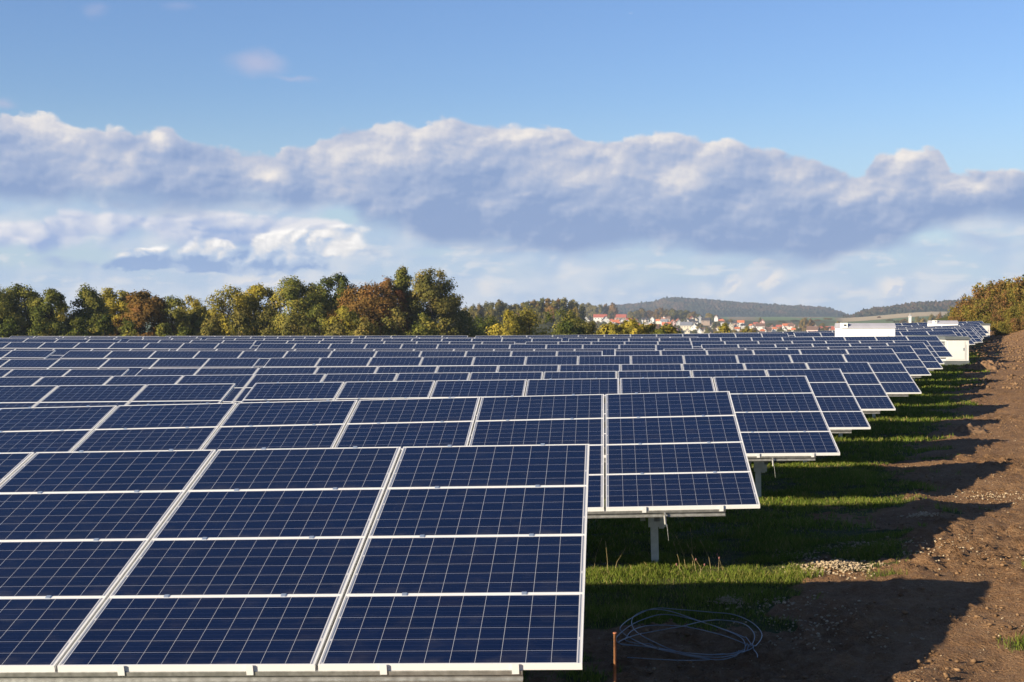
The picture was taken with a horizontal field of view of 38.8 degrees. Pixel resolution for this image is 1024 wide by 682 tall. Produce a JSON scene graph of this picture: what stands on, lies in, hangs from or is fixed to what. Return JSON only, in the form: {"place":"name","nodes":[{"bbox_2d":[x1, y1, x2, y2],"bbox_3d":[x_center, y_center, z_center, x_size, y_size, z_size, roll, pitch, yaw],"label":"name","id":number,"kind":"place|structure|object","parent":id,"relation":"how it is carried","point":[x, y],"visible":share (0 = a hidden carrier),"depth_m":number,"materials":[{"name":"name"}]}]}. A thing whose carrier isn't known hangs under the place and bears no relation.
{"place":"outdoors","nodes":[
{"label":"outdoors","id":0,"kind":"place"},
{"bbox_2d":[65,296,847,316],"bbox_3d":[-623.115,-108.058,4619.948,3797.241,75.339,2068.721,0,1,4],"label":"wooded hill","id":1,"kind":"structure","parent":0,"point":[703,307],"depth_m":4371.45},
{"bbox_2d":[26,312,949,335],"bbox_3d":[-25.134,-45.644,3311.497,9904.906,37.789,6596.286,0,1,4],"label":"land","id":2,"kind":"structure","parent":0,"point":[832,322],"depth_m":2206.64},
{"bbox_2d":[0,317,22,337],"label":"bush","id":3,"kind":"object","parent":2,"relation":"on","point":[8,330],"visible":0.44,"depth_m":228.72,"materials":[{"name":"green plant"}]},
{"bbox_2d":[0,288,29,332],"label":"broadleaf tree","id":4,"kind":"object","parent":2,"relation":"on","point":[6,304],"visible":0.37,"depth_m":240.86,"materials":[{"name":"green plant"}]},
{"bbox_2d":[1,282,52,335],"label":"broadleaf tree","id":5,"kind":"object","parent":2,"relation":"on","point":[24,293],"visible":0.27,"depth_m":244.28,"materials":[{"name":"green plant"}]},
{"bbox_2d":[26,321,51,335],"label":"bush","id":6,"kind":"object","parent":2,"relation":"on","point":[39,330],"visible":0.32,"depth_m":225.14,"materials":[{"name":"green plant"}]},
{"bbox_2d":[26,288,71,335],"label":"broadleaf tree","id":7,"kind":"object","parent":2,"relation":"on","point":[43,311],"visible":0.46,"depth_m":236.17,"materials":[{"name":"green plant"}]},
{"bbox_2d":[63,316,90,335],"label":"bush","id":8,"kind":"object","parent":2,"relation":"on","point":[78,329],"visible":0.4,"depth_m":223.26,"materials":[{"name":"green plant"}]},
{"bbox_2d":[66,283,114,335],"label":"broadleaf tree","id":9,"kind":"object","parent":2,"relation":"on","point":[93,309],"visible":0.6,"depth_m":239.88,"materials":[{"name":"green plant"}]},
{"bbox_2d":[91,313,116,335],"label":"bush","id":10,"kind":"object","parent":2,"relation":"on","point":[106,327],"visible":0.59,"depth_m":226.60,"materials":[{"name":"green plant"}]},
{"bbox_2d":[99,287,148,332],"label":"broadleaf tree","id":11,"kind":"object","parent":2,"relation":"on","point":[119,305],"visible":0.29,"depth_m":249.49,"materials":[{"name":"green plant"}]},
{"bbox_2d":[118,316,139,335],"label":"bush","id":12,"kind":"object","parent":2,"relation":"on","point":[128,328],"visible":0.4,"depth_m":218.16,"materials":[{"name":"green plant"}]},
{"bbox_2d":[113,289,175,335],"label":"broadleaf tree","id":13,"kind":"object","parent":2,"relation":"on","point":[143,306],"visible":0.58,"depth_m":228.78,"materials":[{"name":"brown plant"}]},
{"bbox_2d":[155,322,175,336],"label":"bush","id":14,"kind":"object","parent":2,"relation":"on","point":[161,330],"visible":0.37,"depth_m":223.54,"materials":[{"name":"green plant"}]},
{"bbox_2d":[163,295,192,335],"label":"broadleaf tree","id":15,"kind":"object","parent":2,"relation":"on","point":[176,315],"visible":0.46,"depth_m":254.07,"materials":[{"name":"green plant"}]},
{"bbox_2d":[177,295,202,330],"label":"broadleaf tree","id":16,"kind":"object","parent":2,"relation":"on","point":[194,303],"visible":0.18,"depth_m":266.29,"materials":[{"name":"green plant"}]},
{"bbox_2d":[187,305,217,335],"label":"broadleaf tree","id":17,"kind":"object","parent":2,"relation":"on","point":[197,320],"visible":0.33,"depth_m":258.12,"materials":[{"name":"green plant"}]},
{"bbox_2d":[196,315,225,335],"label":"bush","id":18,"kind":"object","parent":2,"relation":"on","point":[210,327],"visible":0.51,"depth_m":219.12,"materials":[{"name":"green plant"}]},
{"bbox_2d":[202,284,255,335],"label":"broadleaf tree","id":19,"kind":"object","parent":2,"relation":"on","point":[238,303],"visible":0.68,"depth_m":234.54,"materials":[{"name":"green plant"}]},
{"bbox_2d":[234,282,283,335],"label":"broadleaf tree","id":20,"kind":"object","parent":2,"relation":"on","point":[258,292],"visible":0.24,"depth_m":239.48,"materials":[{"name":"green plant"}]},
{"bbox_2d":[257,275,333,335],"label":"broadleaf tree","id":21,"kind":"object","parent":2,"relation":"on","point":[292,291],"visible":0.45,"depth_m":236.57,"materials":[{"name":"green plant"}]},
{"bbox_2d":[305,303,331,335],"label":"bush","id":22,"kind":"object","parent":2,"relation":"on","point":[318,311],"visible":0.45,"depth_m":223.78,"materials":[{"name":"green plant"}]},
{"bbox_2d":[314,272,356,321],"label":"broadleaf tree","id":23,"kind":"object","parent":2,"relation":"on","point":[329,283],"visible":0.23,"depth_m":247.70,"materials":[{"name":"green plant"}]},
{"bbox_2d":[322,305,360,334],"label":"broadleaf tree","id":24,"kind":"object","parent":2,"relation":"on","point":[347,315],"visible":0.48,"depth_m":219.26,"materials":[{"name":"green plant"}]},
{"bbox_2d":[327,280,411,335],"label":"broadleaf tree","id":25,"kind":"object","parent":2,"relation":"on","point":[364,300],"visible":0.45,"depth_m":232.13,"materials":[{"name":"brown plant"}]},
{"bbox_2d":[362,275,416,331],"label":"broadleaf tree","id":26,"kind":"object","parent":2,"relation":"on","point":[399,293],"visible":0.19,"depth_m":241.16,"materials":[{"name":"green plant"}]},
{"bbox_2d":[378,306,410,335],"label":"bush","id":27,"kind":"object","parent":2,"relation":"on","point":[400,316],"visible":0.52,"depth_m":223.41,"materials":[{"name":"green plant"}]},
{"bbox_2d":[393,266,420,335],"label":"broadleaf tree","id":28,"kind":"object","parent":2,"relation":"on","point":[402,278],"visible":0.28,"depth_m":244.75,"materials":[{"name":"green plant"}]},
{"bbox_2d":[405,312,439,335],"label":"bush","id":29,"kind":"object","parent":2,"relation":"on","point":[425,329],"visible":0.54,"depth_m":214.46,"materials":[{"name":"green plant"}]},
{"bbox_2d":[404,267,466,335],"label":"broadleaf tree","id":30,"kind":"object","parent":2,"relation":"on","point":[439,303],"visible":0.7,"depth_m":240.32,"materials":[{"name":"green plant"}]},
{"bbox_2d":[431,317,462,335],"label":"bush","id":31,"kind":"object","parent":2,"relation":"on","point":[446,322],"visible":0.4,"depth_m":227.12,"materials":[{"name":"green plant"}]},
{"bbox_2d":[450,309,488,336],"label":"willow bush","id":32,"kind":"object","parent":2,"relation":"on","point":[466,322],"visible":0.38,"depth_m":248.60,"materials":[{"name":"green plant"}]},
{"bbox_2d":[469,314,504,335],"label":"willow bush","id":33,"kind":"object","parent":2,"relation":"on","point":[489,321],"visible":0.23,"depth_m":262.58,"materials":[{"name":"green plant"}]},
{"bbox_2d":[486,301,502,322],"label":"distant tree","id":34,"kind":"object","parent":2,"relation":"on","point":[497,307],"visible":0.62,"depth_m":877.34,"materials":[{"name":"green plant"}]},
{"bbox_2d":[486,309,525,335],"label":"willow bush","id":35,"kind":"object","parent":2,"relation":"on","point":[509,320],"visible":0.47,"depth_m":229.40,"materials":[{"name":"yellow plant"}]},
{"bbox_2d":[508,306,556,334],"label":"willow bush","id":36,"kind":"object","parent":2,"relation":"on","point":[530,323],"visible":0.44,"depth_m":234.46,"materials":[{"name":"green plant"}]},
{"bbox_2d":[544,308,588,334],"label":"willow bush","id":37,"kind":"object","parent":2,"relation":"on","point":[571,317],"visible":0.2,"depth_m":243.29,"materials":[{"name":"green plant"}]},
{"bbox_2d":[552,319,588,334],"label":"willow bush","id":38,"kind":"object","parent":2,"relation":"on","point":[564,327],"visible":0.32,"depth_m":225.18,"materials":[{"name":"green plant"}]},
{"bbox_2d":[576,320,599,334],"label":"willow bush","id":39,"kind":"object","parent":2,"relation":"on","point":[591,328],"visible":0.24,"depth_m":236.86,"materials":[{"name":"green plant"}]},
{"bbox_2d":[660,323,682,333],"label":"willow bush","id":40,"kind":"object","parent":2,"relation":"on","point":[669,329],"visible":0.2,"depth_m":220.26,"materials":[{"name":"green plant"}]},
{"bbox_2d":[0,0,1023,314],"label":"sky","id":41,"kind":"structure","parent":0,"point":[846,156],"materials":[{"name":"blue"}]},
{"bbox_2d":[317,317,1023,681],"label":"ground","id":42,"kind":"structure","parent":0,"point":[863,655],"depth_m":15.16,"materials":[{"name":"brown soil"}]},
{"bbox_2d":[0,350,55,358],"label":"solar table","id":43,"kind":"object","parent":42,"relation":"on","point":[24,354],"visible":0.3,"depth_m":54.33,"materials":[{"name":"blue"}]},
{"bbox_2d":[0,339,120,342],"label":"solar table","id":44,"kind":"object","parent":42,"relation":"on","point":[67,340],"visible":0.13,"depth_m":75.30,"materials":[{"name":"blue"}]},
{"bbox_2d":[0,369,128,376],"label":"solar table","id":45,"kind":"object","parent":42,"relation":"on","point":[53,372],"visible":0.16,"depth_m":40.53,"materials":[{"name":"blue"}]},
{"bbox_2d":[9,336,158,337],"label":"solar table","id":46,"kind":"object","parent":42,"relation":"on","point":[78,336],"visible":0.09,"depth_m":96.21,"materials":[{"name":"blue"}]},
{"bbox_2d":[0,348,169,358],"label":"solar table","id":47,"kind":"object","parent":42,"relation":"on","point":[58,353],"visible":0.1,"depth_m":61.34,"materials":[{"name":"blue"}]},
{"bbox_2d":[0,338,201,342],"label":"solar table","id":48,"kind":"object","parent":42,"relation":"on","point":[124,340],"visible":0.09,"depth_m":82.08,"materials":[{"name":"blue"}]},
{"bbox_2d":[0,384,235,407],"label":"solar table","id":49,"kind":"object","parent":42,"relation":"on","point":[65,396],"visible":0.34,"depth_m":26.32,"materials":[{"name":"blue"}]},
{"bbox_2d":[0,342,254,350],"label":"solar table","id":50,"kind":"object","parent":42,"relation":"on","point":[79,345],"visible":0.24,"depth_m":67.91,"materials":[{"name":"blue"}]},
{"bbox_2d":[0,358,259,375],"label":"solar table","id":51,"kind":"object","parent":42,"relation":"on","point":[134,366],"visible":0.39,"depth_m":47.09,"materials":[{"name":"blue"}]},
{"bbox_2d":[37,336,359,339],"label":"solar table","id":52,"kind":"object","parent":42,"relation":"on","point":[204,338],"visible":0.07,"depth_m":88.71,"materials":[{"name":"blue"}]},
{"bbox_2d":[226,308,255,335],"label":"bush","id":53,"kind":"object","parent":42,"relation":"on","point":[241,318],"visible":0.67,"depth_m":216.99,"materials":[{"name":"green plant"}]},
{"bbox_2d":[249,305,277,335],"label":"bush","id":54,"kind":"object","parent":42,"relation":"on","point":[259,325],"visible":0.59,"depth_m":218.57,"materials":[{"name":"green plant"}]},
{"bbox_2d":[275,311,313,335],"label":"bush","id":55,"kind":"object","parent":42,"relation":"on","point":[291,324],"visible":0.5,"depth_m":218.51,"materials":[{"name":"green plant"}]},
{"bbox_2d":[0,443,589,681],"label":"solar table","id":56,"kind":"object","parent":42,"relation":"on","point":[221,565],"visible":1,"depth_m":10.57,"materials":[{"name":"blue"}]},
{"bbox_2d":[165,336,467,337],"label":"solar table","id":57,"kind":"object","parent":42,"relation":"on","point":[320,336],"visible":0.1,"depth_m":94.99,"materials":[{"name":"blue"}]},
{"bbox_2d":[126,340,514,348],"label":"solar table","id":58,"kind":"object","parent":42,"relation":"on","point":[256,344],"visible":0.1,"depth_m":74.38,"materials":[{"name":"blue"}]},
{"bbox_2d":[59,351,602,367],"bbox_3d":[-6.797,1.792,52.172,20.020,2.807,3.899,0,1,4],"label":"solar table","id":59,"kind":"object","parent":42,"relation":"on","point":[264,356],"visible":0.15,"depth_m":53.62,"materials":[{"name":"blue"}]},
{"bbox_2d":[323,321,350,335],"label":"bush","id":60,"kind":"object","parent":42,"relation":"on","point":[339,329],"visible":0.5,"depth_m":211.40,"materials":[{"name":"green plant"}]},
{"bbox_2d":[346,314,378,335],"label":"bush","id":61,"kind":"object","parent":42,"relation":"on","point":[371,328],"visible":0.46,"depth_m":211.35,"materials":[{"name":"green plant"}]},
{"bbox_2d":[0,391,759,563],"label":"solar table","id":62,"kind":"object","parent":42,"relation":"on","point":[677,454],"visible":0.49,"depth_m":18.46,"materials":[{"name":"blue"}]},
{"bbox_2d":[206,338,561,343],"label":"solar table","id":63,"kind":"object","parent":42,"relation":"on","point":[520,340],"visible":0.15,"depth_m":80.89,"materials":[{"name":"blue"}]},
{"bbox_2d":[177,349,655,355],"bbox_3d":[-4.196,1.753,58.781,20.020,2.807,3.900,0,1,4],"label":"solar table","id":64,"kind":"object","parent":42,"relation":"on","point":[608,352],"visible":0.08,"depth_m":60.43,"materials":[{"name":"blue"}]},
{"bbox_2d":[0,369,870,463],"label":"solar table","id":65,"kind":"object","parent":42,"relation":"on","point":[842,411],"visible":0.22,"depth_m":32.85,"materials":[{"name":"glass"},{"name":"silicon"},{"name":"aluminium"}]},
{"bbox_2d":[257,343,692,350],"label":"solar table","id":66,"kind":"object","parent":42,"relation":"on","point":[419,346],"visible":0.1,"depth_m":66.91,"materials":[{"name":"blue"}]},
{"bbox_2d":[135,362,895,436],"bbox_3d":[-0.723,2.101,38.162,20.500,2.807,3.900,-1,1,4],"label":"solar table","id":67,"kind":"object","parent":42,"relation":"on","point":[867,389],"visible":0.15,"depth_m":39.51,"materials":[{"name":"glass"},{"name":"silicon"},{"name":"aluminium"}]},
{"bbox_2d":[222,375,839,496],"bbox_3d":[-0.074,2.123,24.520,10.480,2.817,3.919,-1,1,4],"label":"solar table","id":68,"kind":"object","parent":42,"relation":"on","point":[781,418],"visible":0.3,"depth_m":25.57,"materials":[{"name":"glass"},{"name":"silicon"},{"name":"aluminium"}]},
{"bbox_2d":[380,337,697,341],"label":"solar table","id":69,"kind":"object","parent":42,"relation":"on","point":[564,339],"visible":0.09,"depth_m":87.25,"materials":[{"name":"blue"}]},
{"bbox_2d":[263,354,921,417],"bbox_3d":[1.770,1.906,44.776,20.500,2.807,3.900,0,1,4],"label":"solar table","id":70,"kind":"object","parent":42,"relation":"on","point":[894,377],"visible":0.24,"depth_m":46.02,"materials":[{"name":"glass"},{"name":"silicon"},{"name":"aluminium"}]},
{"bbox_2d":[596,321,626,334],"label":"willow bush","id":71,"kind":"object","parent":42,"relation":"on","point":[610,328],"visible":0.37,"depth_m":212.46,"materials":[{"name":"yellow plant"}]},
{"bbox_2d":[613,632,616,681],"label":"rusty rod","id":72,"kind":"object","parent":42,"relation":"on","point":[614,642],"visible":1,"depth_m":9.20,"materials":[{"name":"metal"}]},
{"bbox_2d":[476,333,788,337],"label":"solar table","id":73,"kind":"object","parent":42,"relation":"on","point":[716,335],"visible":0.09,"depth_m":93.27,"materials":[{"name":"blue"}]},
{"bbox_2d":[618,317,651,336],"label":"willow bush","id":74,"kind":"object","parent":42,"relation":"on","point":[631,326],"visible":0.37,"depth_m":214.34,"materials":[{"name":"yellow plant"}]},
{"bbox_2d":[616,608,761,660],"bbox_3d":[1.624,2.675,13.382,1.340,0.082,2.184,0,1,4],"label":"cable coil","id":75,"kind":"object","parent":42,"relation":"on","point":[689,654],"visible":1,"depth_m":13.09,"materials":[{"name":"grey"}]},
{"bbox_2d":[525,340,943,379],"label":"solar table","id":76,"kind":"object","parent":42,"relation":"on","point":[696,344],"visible":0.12,"depth_m":72.83,"materials":[{"name":"blue"}]},
{"bbox_2d":[615,349,894,363],"bbox_3d":[8.641,1.745,51.082,10.000,2.807,3.899,0,1,4],"label":"solar table","id":77,"kind":"object","parent":42,"relation":"on","point":[764,352],"visible":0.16,"depth_m":52.64,"materials":[{"name":"blue"}]},
{"bbox_2d":[568,336,952,358],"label":"solar table","id":78,"kind":"object","parent":42,"relation":"on","point":[939,347],"visible":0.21,"depth_m":79.25,"materials":[{"name":"glass"},{"name":"silicon"},{"name":"aluminium"}]},
{"bbox_2d":[536,331,1023,681],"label":"soil clods","id":79,"kind":"object","parent":42,"relation":"on","point":[905,612],"visible":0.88,"depth_m":17.15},
{"bbox_2d":[664,346,930,377],"bbox_3d":[11.120,1.684,57.700,10.000,2.807,3.900,-1,1,4],"label":"solar table","id":80,"kind":"object","parent":42,"relation":"on","point":[912,362],"visible":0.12,"depth_m":58.68,"materials":[{"name":"glass"},{"name":"silicon"},{"name":"aluminium"}]},
{"bbox_2d":[701,343,942,370],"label":"solar table","id":81,"kind":"object","parent":42,"relation":"on","point":[926,357],"visible":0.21,"depth_m":65.77,"materials":[{"name":"glass"},{"name":"silicon"},{"name":"aluminium"}]},
{"bbox_2d":[695,328,969,344],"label":"solar table","id":82,"kind":"object","parent":42,"relation":"on","point":[955,330],"visible":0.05,"depth_m":99.06,"materials":[{"name":"blue"}]},
{"bbox_2d":[834,323,895,336],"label":"inverter cabin","id":83,"kind":"object","parent":42,"relation":"on","point":[860,329],"visible":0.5,"depth_m":85.09,"materials":[{"name":"metal"}]},
{"bbox_2d":[794,331,956,336],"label":"solar table","id":84,"kind":"object","parent":42,"relation":"on","point":[897,333],"visible":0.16,"depth_m":92.17,"materials":[{"name":"blue"}]},
{"bbox_2d":[907,335,969,365],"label":"transformer cabin","id":85,"kind":"object","parent":42,"relation":"on","point":[957,347],"visible":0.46,"depth_m":82.07,"materials":[{"name":"beige concrete"}]},
{"bbox_2d":[947,341,964,358],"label":"door","id":86,"kind":"structure","parent":85,"relation":"in","point":[956,348],"depth_m":82.06,"materials":[{"name":"white metal"}]},
{"bbox_2d":[895,325,986,335],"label":"solar table","id":87,"kind":"object","parent":42,"relation":"on","point":[979,330],"visible":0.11,"depth_m":138.62,"materials":[{"name":"blue"}]},
{"bbox_2d":[896,323,988,333],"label":"solar table","id":88,"kind":"object","parent":42,"relation":"on","point":[983,329],"visible":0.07,"depth_m":145.11,"materials":[{"name":"blue"}]},
{"bbox_2d":[927,320,958,325],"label":"inverter cabin","id":89,"kind":"object","parent":42,"relation":"on","point":[938,323],"visible":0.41,"depth_m":141.04,"materials":[{"name":"metal"}]},
{"bbox_2d":[895,321,991,331],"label":"solar table","id":90,"kind":"object","parent":42,"relation":"on","point":[905,324],"visible":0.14,"depth_m":151.89,"materials":[{"name":"blue"}]},
{"bbox_2d":[939,423,987,434],"bbox_3d":[12.047,2.379,38.674,1.600,0.404,2.400,0,1,4],"label":"soil heap","id":91,"kind":"object","parent":42,"relation":"on","point":[969,428],"visible":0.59,"depth_m":38.37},
{"bbox_2d":[954,303,991,320],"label":"autumn shrub","id":92,"kind":"object","parent":42,"relation":"on","point":[965,309],"visible":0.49,"depth_m":165.89,"materials":[{"name":"brown plant"}]},
{"bbox_2d":[962,295,999,320],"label":"autumn shrub","id":93,"kind":"object","parent":42,"relation":"on","point":[986,302],"visible":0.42,"depth_m":165.61,"materials":[{"name":"brown plant"}]},
{"bbox_2d":[962,280,1002,304],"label":"autumn shrub","id":94,"kind":"object","parent":42,"relation":"on","point":[983,287],"visible":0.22,"depth_m":173.25,"materials":[{"name":"brown plant"}]},
{"bbox_2d":[968,360,1005,369],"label":"soil heap","id":95,"kind":"object","parent":42,"relation":"on","point":[987,364],"visible":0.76,"depth_m":78.28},
{"bbox_2d":[973,279,1011,306],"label":"autumn shrub","id":96,"kind":"object","parent":42,"relation":"on","point":[1000,284],"visible":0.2,"depth_m":171.66,"materials":[{"name":"brown plant"}]},
{"bbox_2d":[973,294,1014,317],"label":"autumn shrub","id":97,"kind":"object","parent":42,"relation":"on","point":[996,299],"visible":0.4,"depth_m":164.88,"materials":[{"name":"brown plant"}]},
{"bbox_2d":[987,290,1023,312],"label":"autumn shrub","id":98,"kind":"object","parent":42,"relation":"on","point":[1009,303],"visible":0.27,"depth_m":164.51,"materials":[{"name":"brown plant"}]},
{"bbox_2d":[997,318,1016,334],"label":"autumn shrub","id":99,"kind":"object","parent":42,"relation":"on","point":[1006,325],"visible":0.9,"depth_m":150.67,"materials":[{"name":"green plant"}]},
{"bbox_2d":[997,286,1023,310],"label":"autumn shrub","id":100,"kind":"object","parent":42,"relation":"on","point":[1015,293],"visible":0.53,"depth_m":163.89,"materials":[{"name":"brown plant"}]},
{"bbox_2d":[998,304,1022,324],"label":"autumn shrub","id":101,"kind":"object","parent":42,"relation":"on","point":[1006,315],"visible":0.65,"depth_m":156.96,"materials":[{"name":"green plant"}]},
{"bbox_2d":[998,274,1023,294],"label":"autumn shrub","id":102,"kind":"object","parent":42,"relation":"on","point":[1012,284],"visible":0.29,"depth_m":170.30,"materials":[{"name":"brown plant"}]},
{"bbox_2d":[1010,315,1023,331],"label":"autumn shrub","id":103,"kind":"object","parent":42,"relation":"on","point":[1019,325],"visible":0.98,"depth_m":149.48,"materials":[{"name":"brown plant"}]},
{"bbox_2d":[317,352,1023,681],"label":"grass","id":104,"kind":"structure","parent":0,"point":[853,474],"depth_m":19.21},
{"bbox_2d":[587,414,1023,681],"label":"gravel","id":105,"kind":"structure","parent":0,"point":[835,563],"depth_m":16.42,"materials":[{"name":"stone"}]},
{"bbox_2d":[843,299,966,317],"bbox_3d":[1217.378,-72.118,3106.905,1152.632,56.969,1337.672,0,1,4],"label":"wooded ridge","id":106,"kind":"structure","parent":0,"point":[928,306],"depth_m":2792.51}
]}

